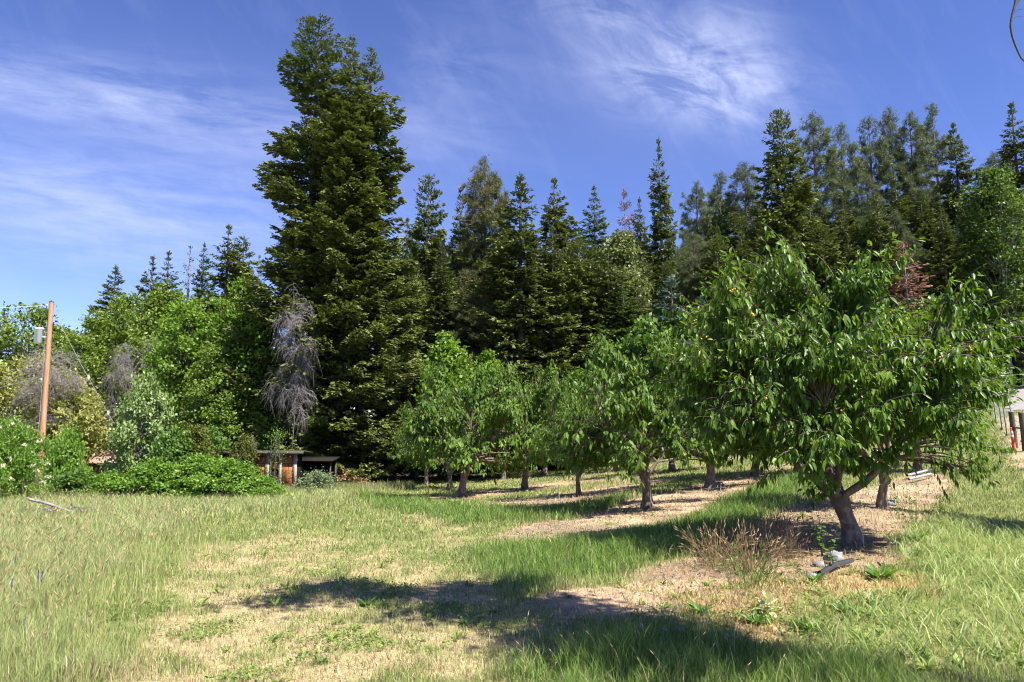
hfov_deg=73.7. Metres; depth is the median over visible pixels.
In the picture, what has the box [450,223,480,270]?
fir tree
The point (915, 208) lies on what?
fir tree
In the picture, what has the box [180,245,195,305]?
conifer snag
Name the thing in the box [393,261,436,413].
fir tree
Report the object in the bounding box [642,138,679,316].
fir tree
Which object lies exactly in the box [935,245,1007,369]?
fir tree
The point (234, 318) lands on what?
alder tree
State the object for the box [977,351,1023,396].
undergrowth bush
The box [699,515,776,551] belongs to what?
dry grass tuft
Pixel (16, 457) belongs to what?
elder bush
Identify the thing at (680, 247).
pine tree
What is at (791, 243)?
fir tree
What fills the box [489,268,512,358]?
fir tree
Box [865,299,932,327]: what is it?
undergrowth bush
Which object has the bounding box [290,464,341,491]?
shrub
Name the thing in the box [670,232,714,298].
pine tree
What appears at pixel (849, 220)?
fir tree
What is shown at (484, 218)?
pine tree
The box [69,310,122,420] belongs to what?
broadleaf tree
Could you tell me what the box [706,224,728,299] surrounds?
fir tree
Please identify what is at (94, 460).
building
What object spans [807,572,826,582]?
rosette weed
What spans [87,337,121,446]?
fir tree
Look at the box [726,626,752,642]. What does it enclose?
rosette weed
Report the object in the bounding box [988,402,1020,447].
wire mesh
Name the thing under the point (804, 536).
dry grass tuft
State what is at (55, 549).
seed stalk grass
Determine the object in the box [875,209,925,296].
pine tree
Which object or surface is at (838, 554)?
rock
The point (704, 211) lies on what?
pine tree
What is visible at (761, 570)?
green grass tuft
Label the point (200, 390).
alder tree
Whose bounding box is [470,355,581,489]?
cherry tree
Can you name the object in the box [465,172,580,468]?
fir tree
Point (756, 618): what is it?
rosette weed
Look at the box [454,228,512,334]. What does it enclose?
fir tree
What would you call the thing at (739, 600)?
foreground seed stems
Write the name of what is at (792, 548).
dry grass tuft
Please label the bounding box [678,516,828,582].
dry grass tuft
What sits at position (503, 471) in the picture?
cherry tree
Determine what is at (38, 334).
utility pole
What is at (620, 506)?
seedling
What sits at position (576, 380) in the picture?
undergrowth bush
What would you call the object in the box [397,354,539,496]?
cherry tree
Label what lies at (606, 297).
fir tree
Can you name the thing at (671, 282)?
spruce tree
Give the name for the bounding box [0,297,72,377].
broadleaf tree
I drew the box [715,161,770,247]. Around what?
pine tree
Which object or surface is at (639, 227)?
fir tree
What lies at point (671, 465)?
cherry tree
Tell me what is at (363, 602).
rosette weed
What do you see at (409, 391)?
broadleaf tree
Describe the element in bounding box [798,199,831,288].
fir tree
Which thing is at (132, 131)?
sky
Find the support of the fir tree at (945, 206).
on the ground at (666, 568)
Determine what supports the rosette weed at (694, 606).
on the ground at (666, 568)
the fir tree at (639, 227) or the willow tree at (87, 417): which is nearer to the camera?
the willow tree at (87, 417)
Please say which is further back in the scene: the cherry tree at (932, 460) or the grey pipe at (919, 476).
the grey pipe at (919, 476)
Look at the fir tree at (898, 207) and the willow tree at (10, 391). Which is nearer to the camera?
the willow tree at (10, 391)
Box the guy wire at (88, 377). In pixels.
[54,313,113,422]
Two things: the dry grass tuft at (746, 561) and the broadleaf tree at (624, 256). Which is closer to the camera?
the dry grass tuft at (746, 561)
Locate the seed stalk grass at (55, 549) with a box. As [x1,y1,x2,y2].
[0,482,355,681]
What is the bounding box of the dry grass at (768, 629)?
[614,528,959,654]
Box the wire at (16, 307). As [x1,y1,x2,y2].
[0,305,43,307]
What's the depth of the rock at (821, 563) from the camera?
7.62 m
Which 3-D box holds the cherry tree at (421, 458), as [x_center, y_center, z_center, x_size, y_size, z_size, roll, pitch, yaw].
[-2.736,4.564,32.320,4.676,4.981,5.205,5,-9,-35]
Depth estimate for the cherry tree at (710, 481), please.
19.78 m
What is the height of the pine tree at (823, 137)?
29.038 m
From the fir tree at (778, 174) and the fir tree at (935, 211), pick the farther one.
the fir tree at (935, 211)
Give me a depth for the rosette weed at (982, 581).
6.74 m
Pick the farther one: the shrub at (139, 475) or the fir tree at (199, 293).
the fir tree at (199, 293)
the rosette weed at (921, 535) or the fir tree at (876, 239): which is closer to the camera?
the rosette weed at (921, 535)
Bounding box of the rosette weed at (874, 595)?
[860,591,889,604]
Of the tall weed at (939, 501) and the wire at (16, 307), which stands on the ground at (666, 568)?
the tall weed at (939, 501)
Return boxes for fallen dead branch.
[817,558,854,574]
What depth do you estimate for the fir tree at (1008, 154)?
62.36 m
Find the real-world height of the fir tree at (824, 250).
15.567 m
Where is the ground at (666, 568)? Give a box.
[2,402,1023,681]
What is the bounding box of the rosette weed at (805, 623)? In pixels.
[789,614,831,634]
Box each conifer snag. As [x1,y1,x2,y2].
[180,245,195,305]
[254,255,267,282]
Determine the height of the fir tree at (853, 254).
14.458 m
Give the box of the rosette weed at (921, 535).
[900,531,925,541]
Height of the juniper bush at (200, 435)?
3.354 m
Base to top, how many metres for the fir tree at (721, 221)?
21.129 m
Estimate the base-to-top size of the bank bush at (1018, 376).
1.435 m
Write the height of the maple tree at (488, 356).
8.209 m
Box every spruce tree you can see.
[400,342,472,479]
[649,274,722,454]
[682,296,705,340]
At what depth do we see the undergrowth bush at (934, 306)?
45.16 m
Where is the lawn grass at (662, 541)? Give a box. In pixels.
[0,403,1023,681]
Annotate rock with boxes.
[716,482,724,486]
[812,561,825,566]
[824,550,843,562]
[888,499,896,505]
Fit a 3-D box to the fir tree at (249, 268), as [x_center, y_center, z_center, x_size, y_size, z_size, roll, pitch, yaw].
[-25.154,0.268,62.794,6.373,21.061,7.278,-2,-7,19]
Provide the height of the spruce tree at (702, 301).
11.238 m
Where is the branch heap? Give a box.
[26,497,100,515]
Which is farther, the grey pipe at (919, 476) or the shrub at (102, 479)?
the shrub at (102, 479)
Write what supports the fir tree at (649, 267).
on the ground at (666, 568)
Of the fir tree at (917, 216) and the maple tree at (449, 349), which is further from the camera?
the fir tree at (917, 216)
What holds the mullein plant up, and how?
on the ground at (666, 568)
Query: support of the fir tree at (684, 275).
on the ground at (666, 568)
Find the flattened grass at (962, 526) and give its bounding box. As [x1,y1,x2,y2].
[770,514,1023,673]
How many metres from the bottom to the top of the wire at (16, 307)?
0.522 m
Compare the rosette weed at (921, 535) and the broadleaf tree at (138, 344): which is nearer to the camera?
the rosette weed at (921, 535)
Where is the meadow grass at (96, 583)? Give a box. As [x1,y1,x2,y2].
[0,497,233,681]
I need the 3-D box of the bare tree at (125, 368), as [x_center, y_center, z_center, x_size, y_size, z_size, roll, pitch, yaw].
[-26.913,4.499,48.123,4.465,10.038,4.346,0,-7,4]
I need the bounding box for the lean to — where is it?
[301,457,339,483]
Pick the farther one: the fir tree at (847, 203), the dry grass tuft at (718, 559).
the fir tree at (847, 203)
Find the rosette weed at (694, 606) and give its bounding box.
[683,598,717,615]
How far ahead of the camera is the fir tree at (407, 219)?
67.61 m
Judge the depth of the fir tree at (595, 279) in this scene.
63.42 m
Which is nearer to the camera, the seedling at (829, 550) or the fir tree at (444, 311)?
the seedling at (829, 550)
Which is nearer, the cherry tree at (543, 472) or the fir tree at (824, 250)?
the cherry tree at (543, 472)
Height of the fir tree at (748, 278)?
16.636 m
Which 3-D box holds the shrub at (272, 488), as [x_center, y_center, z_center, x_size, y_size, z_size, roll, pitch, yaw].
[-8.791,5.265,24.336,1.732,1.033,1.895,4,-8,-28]
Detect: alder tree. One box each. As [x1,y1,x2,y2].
[114,292,250,442]
[166,271,291,448]
[166,341,268,449]
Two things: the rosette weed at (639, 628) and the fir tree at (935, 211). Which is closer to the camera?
the rosette weed at (639, 628)
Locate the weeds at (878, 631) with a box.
[7,495,1023,681]
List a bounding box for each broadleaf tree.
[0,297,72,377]
[19,324,83,368]
[35,330,108,411]
[67,290,176,415]
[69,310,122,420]
[94,335,175,459]
[98,279,193,425]
[372,362,426,480]
[590,227,664,330]
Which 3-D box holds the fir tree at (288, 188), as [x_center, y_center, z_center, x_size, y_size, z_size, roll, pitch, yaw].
[-12.756,-6.500,44.167,11.355,30.899,11.651,-3,-8,22]
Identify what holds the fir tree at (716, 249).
on the ground at (666, 568)
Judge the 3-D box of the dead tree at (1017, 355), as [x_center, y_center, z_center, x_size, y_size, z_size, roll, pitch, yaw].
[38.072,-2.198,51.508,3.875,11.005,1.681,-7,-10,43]
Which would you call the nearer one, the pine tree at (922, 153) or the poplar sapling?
the poplar sapling
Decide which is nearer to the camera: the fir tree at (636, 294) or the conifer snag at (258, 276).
the fir tree at (636, 294)
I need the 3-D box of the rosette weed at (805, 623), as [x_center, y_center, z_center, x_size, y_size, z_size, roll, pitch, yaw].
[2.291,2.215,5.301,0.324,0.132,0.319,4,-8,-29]
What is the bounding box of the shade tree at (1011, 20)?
[1009,0,1023,61]
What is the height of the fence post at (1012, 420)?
1.574 m
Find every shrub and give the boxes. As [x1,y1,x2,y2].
[36,422,96,489]
[43,467,101,497]
[82,468,142,497]
[100,456,201,497]
[145,426,214,486]
[145,452,229,498]
[180,457,274,498]
[204,425,233,459]
[242,474,287,497]
[256,420,297,485]
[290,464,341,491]
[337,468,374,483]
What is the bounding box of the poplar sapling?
[98,365,179,474]
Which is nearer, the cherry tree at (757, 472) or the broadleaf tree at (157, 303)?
the cherry tree at (757, 472)
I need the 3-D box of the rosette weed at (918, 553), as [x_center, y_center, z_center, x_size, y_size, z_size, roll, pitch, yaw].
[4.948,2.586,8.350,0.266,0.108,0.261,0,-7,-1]
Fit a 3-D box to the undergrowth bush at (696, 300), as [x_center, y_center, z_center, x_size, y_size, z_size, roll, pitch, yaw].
[14.370,2.893,47.437,9.192,11.479,12.445,2,-7,-19]
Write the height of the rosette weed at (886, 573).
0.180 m
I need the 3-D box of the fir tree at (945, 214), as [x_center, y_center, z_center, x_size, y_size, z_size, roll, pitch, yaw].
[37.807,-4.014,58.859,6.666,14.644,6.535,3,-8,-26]
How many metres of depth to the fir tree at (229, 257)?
62.71 m
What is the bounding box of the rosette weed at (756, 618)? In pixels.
[738,607,775,625]
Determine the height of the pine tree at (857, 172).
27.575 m
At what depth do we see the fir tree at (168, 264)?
77.37 m
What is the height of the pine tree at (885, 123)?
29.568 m
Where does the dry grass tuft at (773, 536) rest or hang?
on the ground at (666, 568)
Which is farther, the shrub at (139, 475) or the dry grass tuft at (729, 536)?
the shrub at (139, 475)
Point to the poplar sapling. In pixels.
(148, 402)
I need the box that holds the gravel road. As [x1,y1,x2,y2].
[995,384,1023,410]
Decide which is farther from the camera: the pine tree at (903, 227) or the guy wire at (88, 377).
the pine tree at (903, 227)
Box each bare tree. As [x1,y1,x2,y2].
[0,332,97,437]
[97,336,153,447]
[260,283,322,444]
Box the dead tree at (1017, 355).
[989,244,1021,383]
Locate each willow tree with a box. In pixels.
[0,349,105,478]
[0,359,28,429]
[11,367,116,464]
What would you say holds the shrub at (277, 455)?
on the ground at (666, 568)
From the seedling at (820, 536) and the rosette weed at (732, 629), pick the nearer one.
the rosette weed at (732, 629)
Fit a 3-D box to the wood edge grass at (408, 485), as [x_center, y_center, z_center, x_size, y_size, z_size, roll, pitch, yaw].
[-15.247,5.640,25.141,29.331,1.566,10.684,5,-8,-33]
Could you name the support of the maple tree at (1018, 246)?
on the ground at (666, 568)
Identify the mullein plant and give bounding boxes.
[752,590,783,617]
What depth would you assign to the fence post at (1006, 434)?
30.78 m
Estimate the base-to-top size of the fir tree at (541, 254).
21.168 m
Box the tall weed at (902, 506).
[878,476,908,519]
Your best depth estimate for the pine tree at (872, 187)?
71.60 m
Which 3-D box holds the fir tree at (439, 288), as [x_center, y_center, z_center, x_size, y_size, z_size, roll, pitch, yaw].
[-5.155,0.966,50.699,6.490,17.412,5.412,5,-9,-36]
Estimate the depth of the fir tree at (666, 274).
56.17 m
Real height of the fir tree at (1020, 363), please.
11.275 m
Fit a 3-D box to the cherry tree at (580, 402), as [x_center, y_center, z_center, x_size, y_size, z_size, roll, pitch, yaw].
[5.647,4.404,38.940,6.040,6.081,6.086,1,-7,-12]
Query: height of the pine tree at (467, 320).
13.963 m
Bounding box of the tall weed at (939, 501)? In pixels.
[925,482,948,512]
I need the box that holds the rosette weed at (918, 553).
[906,547,922,555]
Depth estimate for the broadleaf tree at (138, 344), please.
49.15 m
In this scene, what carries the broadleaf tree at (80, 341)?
on the ground at (666, 568)
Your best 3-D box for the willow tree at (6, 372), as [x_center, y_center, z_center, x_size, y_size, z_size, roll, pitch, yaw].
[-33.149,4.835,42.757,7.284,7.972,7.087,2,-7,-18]
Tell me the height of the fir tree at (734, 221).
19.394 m
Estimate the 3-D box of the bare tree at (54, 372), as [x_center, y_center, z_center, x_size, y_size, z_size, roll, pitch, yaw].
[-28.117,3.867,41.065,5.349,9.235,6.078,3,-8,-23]
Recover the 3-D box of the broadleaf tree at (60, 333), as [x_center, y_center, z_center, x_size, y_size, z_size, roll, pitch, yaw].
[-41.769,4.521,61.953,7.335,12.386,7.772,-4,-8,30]
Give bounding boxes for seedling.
[617,495,624,513]
[806,509,826,553]
[814,534,837,566]
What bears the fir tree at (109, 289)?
on the ground at (666, 568)
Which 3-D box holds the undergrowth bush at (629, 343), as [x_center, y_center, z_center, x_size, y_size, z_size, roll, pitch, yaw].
[9.845,3.422,45.974,12.054,11.118,8.903,1,-7,-8]
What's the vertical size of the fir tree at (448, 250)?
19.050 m
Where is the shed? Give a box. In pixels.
[213,450,312,486]
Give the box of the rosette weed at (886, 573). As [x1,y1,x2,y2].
[860,561,900,581]
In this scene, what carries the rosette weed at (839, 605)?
on the ground at (666, 568)
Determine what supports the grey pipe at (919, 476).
on the ground at (666, 568)
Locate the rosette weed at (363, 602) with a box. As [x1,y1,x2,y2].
[354,597,377,608]
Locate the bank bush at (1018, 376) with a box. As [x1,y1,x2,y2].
[1013,368,1023,384]
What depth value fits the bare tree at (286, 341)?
37.73 m
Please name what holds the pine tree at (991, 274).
on the ground at (666, 568)
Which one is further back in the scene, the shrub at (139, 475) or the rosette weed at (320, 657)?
the shrub at (139, 475)
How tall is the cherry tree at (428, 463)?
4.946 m
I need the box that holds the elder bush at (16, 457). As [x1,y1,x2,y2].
[0,411,56,502]
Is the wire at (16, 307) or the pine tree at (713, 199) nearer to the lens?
the wire at (16, 307)
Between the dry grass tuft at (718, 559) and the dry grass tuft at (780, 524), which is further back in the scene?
the dry grass tuft at (780, 524)
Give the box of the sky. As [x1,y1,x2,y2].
[0,0,1023,423]
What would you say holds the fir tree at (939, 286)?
on the ground at (666, 568)
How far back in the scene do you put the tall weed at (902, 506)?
11.54 m
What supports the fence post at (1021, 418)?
on the ground at (666, 568)
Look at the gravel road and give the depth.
44.26 m
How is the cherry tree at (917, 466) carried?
on the ground at (666, 568)
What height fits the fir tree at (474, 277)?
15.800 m
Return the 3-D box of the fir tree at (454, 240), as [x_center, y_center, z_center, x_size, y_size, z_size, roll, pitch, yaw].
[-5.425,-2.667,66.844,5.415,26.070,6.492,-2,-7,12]
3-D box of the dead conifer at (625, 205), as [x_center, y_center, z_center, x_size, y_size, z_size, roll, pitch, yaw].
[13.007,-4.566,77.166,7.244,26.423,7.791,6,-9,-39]
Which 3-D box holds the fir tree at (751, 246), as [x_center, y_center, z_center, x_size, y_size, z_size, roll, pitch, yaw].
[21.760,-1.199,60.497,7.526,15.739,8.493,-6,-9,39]
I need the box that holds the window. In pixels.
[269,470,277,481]
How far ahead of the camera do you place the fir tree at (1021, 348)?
52.42 m
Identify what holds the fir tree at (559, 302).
on the ground at (666, 568)
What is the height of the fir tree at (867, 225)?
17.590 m
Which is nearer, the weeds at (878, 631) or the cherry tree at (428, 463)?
the weeds at (878, 631)
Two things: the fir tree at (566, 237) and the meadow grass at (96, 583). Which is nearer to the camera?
the meadow grass at (96, 583)
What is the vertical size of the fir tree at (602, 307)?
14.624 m
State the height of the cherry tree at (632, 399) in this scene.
4.127 m
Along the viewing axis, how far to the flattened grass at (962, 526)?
5.98 m
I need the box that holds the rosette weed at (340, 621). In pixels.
[331,616,344,625]
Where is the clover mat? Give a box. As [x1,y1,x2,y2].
[85,504,1023,681]
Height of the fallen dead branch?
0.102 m
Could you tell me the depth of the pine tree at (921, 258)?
54.61 m
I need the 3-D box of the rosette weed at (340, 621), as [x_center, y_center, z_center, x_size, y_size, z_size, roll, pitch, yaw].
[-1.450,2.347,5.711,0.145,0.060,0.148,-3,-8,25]
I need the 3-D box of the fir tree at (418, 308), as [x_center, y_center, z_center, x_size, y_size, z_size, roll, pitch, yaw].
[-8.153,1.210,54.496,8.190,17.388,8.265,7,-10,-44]
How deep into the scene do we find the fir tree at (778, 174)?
59.02 m
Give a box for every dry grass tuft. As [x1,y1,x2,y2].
[669,519,772,569]
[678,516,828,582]
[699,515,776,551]
[728,510,824,550]
[742,502,812,530]
[748,526,830,560]
[776,516,833,543]
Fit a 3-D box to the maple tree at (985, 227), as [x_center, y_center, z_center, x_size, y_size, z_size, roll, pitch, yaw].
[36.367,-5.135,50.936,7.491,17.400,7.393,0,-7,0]
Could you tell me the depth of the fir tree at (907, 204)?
79.97 m
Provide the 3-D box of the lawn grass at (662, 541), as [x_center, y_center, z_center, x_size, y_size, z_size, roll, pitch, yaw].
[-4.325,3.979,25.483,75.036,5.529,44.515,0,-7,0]
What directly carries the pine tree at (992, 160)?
on the ground at (666, 568)
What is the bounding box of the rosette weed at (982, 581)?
[972,578,994,587]
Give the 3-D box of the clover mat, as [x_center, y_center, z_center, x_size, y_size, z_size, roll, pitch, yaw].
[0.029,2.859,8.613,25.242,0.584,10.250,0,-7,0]
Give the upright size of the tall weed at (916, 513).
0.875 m
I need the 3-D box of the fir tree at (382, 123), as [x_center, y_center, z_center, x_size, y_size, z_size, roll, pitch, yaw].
[-9.147,-4.928,43.192,9.434,29.645,10.198,5,-9,-36]
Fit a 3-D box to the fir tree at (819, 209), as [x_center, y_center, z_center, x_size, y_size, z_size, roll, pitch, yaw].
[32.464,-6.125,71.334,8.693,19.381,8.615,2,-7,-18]
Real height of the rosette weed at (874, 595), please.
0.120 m
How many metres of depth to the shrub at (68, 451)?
29.83 m
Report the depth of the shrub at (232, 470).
23.78 m
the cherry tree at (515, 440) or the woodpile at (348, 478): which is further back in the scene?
the woodpile at (348, 478)
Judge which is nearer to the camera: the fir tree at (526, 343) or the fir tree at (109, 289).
the fir tree at (526, 343)
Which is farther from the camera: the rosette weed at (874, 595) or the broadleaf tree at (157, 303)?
the broadleaf tree at (157, 303)
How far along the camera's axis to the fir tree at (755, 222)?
67.61 m
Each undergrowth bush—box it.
[541,363,622,467]
[578,312,695,462]
[677,299,730,453]
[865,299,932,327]
[892,292,1018,405]
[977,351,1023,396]
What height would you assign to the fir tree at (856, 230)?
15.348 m
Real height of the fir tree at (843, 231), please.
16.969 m
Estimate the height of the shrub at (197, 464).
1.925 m
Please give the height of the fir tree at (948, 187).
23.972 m
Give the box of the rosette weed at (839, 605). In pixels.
[825,596,862,614]
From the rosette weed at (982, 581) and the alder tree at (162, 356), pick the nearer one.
the rosette weed at (982, 581)
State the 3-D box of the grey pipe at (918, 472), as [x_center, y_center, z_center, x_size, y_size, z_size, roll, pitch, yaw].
[12.214,3.928,20.436,0.090,0.080,3.403,-6,-9,40]
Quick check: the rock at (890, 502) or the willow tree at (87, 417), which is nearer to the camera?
the rock at (890, 502)
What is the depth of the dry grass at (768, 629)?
6.45 m
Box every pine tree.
[443,155,514,323]
[447,282,521,468]
[662,239,723,335]
[669,243,691,297]
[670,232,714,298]
[678,180,713,263]
[681,217,708,253]
[701,169,748,238]
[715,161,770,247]
[743,199,758,239]
[781,109,855,243]
[820,120,867,229]
[847,115,904,225]
[848,172,889,246]
[873,105,920,213]
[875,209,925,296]
[887,234,943,310]
[888,110,943,216]
[913,102,963,225]
[961,234,1023,371]
[979,152,1012,217]
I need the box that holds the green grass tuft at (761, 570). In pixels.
[704,540,809,591]
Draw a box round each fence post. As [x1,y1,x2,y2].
[1002,400,1007,435]
[1008,412,1017,448]
[1017,412,1023,450]
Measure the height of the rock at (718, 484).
0.193 m
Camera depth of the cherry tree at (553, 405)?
20.75 m
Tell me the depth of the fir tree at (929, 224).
58.89 m
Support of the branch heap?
on the ground at (666, 568)
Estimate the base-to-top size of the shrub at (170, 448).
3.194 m
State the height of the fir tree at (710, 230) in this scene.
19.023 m
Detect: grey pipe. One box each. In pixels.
[906,468,931,475]
[908,473,931,479]
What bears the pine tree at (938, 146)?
on the ground at (666, 568)
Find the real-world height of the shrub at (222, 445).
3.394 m
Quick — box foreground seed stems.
[401,571,1017,681]
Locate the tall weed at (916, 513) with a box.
[889,470,938,523]
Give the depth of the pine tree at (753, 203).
79.20 m
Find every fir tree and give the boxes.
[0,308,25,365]
[79,265,137,335]
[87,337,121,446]
[134,256,159,314]
[140,344,188,458]
[153,250,183,293]
[186,241,219,331]
[195,223,251,332]
[205,13,400,469]
[216,234,257,331]
[246,34,426,483]
[275,44,428,480]
[368,250,434,439]
[373,172,453,423]
[374,217,425,413]
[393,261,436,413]
[406,241,468,471]
[418,272,477,378]
[421,242,461,349]
[424,232,443,282]
[442,188,469,277]
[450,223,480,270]
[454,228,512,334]
[461,270,495,355]
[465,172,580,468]
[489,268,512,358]
[506,290,546,384]
[510,176,589,359]
[515,224,591,464]
[529,236,615,456]
[531,238,551,263]
[550,235,583,336]
[559,277,611,380]
[571,246,640,378]
[577,184,611,280]
[578,259,599,332]
[586,282,649,379]
[620,277,657,346]
[631,196,651,270]
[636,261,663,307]
[637,242,658,298]
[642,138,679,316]
[644,260,688,342]
[670,241,702,341]
[681,234,755,337]
[698,223,714,262]
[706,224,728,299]
[707,195,746,286]
[720,212,759,261]
[724,230,758,303]
[737,226,756,261]
[740,241,755,287]
[744,213,762,262]
[747,109,847,293]
[759,206,794,257]
[781,203,813,265]
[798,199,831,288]
[806,223,854,311]
[808,195,837,263]
[824,208,856,284]
[828,233,879,305]
[829,197,860,261]
[834,189,856,224]
[843,221,888,289]
[844,195,904,306]
[853,191,920,312]
[880,178,916,248]
[891,184,916,225]
[891,188,964,298]
[895,201,957,303]
[906,195,936,233]
[918,200,987,329]
[927,190,950,230]
[929,121,990,243]
[930,213,964,299]
[934,199,958,234]
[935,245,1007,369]
[963,243,1022,370]
[971,167,982,200]
[982,239,1023,373]
[995,101,1023,238]
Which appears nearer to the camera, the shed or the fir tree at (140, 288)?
the shed
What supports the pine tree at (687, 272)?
on the ground at (666, 568)
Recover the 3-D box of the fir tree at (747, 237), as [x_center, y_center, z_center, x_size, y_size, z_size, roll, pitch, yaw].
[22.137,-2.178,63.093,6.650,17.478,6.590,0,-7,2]
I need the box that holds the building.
[78,447,140,476]
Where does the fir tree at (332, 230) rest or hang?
on the ground at (666, 568)
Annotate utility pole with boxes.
[34,301,53,483]
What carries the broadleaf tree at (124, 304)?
on the ground at (666, 568)
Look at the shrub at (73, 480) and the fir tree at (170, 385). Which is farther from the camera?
the fir tree at (170, 385)
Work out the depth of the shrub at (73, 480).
23.68 m
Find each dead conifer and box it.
[614,188,639,258]
[884,241,935,332]
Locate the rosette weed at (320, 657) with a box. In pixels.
[310,653,331,664]
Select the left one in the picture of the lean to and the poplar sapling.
the poplar sapling
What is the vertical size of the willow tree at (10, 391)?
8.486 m
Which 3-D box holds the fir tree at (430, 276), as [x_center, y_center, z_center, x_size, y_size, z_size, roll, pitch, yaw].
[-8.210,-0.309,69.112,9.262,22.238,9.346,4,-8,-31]
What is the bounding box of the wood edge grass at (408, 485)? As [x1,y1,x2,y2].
[0,480,416,501]
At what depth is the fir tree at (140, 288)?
74.99 m
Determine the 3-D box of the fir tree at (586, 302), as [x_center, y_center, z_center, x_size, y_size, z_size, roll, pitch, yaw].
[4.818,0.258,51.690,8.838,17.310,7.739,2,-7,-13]
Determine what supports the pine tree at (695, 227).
on the ground at (666, 568)
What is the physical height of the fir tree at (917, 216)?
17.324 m
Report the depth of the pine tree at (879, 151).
80.60 m
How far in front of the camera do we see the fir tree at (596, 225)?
69.69 m
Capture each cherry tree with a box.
[385,401,465,484]
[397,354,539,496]
[400,385,502,488]
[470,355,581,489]
[478,382,534,479]
[503,381,583,474]
[523,371,615,495]
[528,328,760,509]
[568,369,655,471]
[616,327,796,487]
[618,381,729,471]
[644,218,1023,546]
[687,435,805,475]
[791,298,1016,508]
[862,393,996,471]
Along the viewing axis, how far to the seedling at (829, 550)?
7.25 m
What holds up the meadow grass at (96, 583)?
on the ground at (666, 568)
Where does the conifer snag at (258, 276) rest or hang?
on the ground at (666, 568)
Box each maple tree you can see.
[394,330,482,480]
[462,347,533,478]
[949,163,1023,387]
[1006,230,1023,290]
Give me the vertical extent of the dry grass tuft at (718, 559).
0.556 m
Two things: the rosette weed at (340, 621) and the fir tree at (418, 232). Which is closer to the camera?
the rosette weed at (340, 621)
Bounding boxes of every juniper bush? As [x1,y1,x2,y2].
[177,418,223,459]
[224,429,265,478]
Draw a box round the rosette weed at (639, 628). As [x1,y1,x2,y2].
[630,624,673,641]
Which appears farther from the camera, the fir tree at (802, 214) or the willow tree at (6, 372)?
the fir tree at (802, 214)
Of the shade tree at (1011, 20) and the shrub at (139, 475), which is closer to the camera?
the shade tree at (1011, 20)
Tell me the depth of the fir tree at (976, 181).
76.62 m

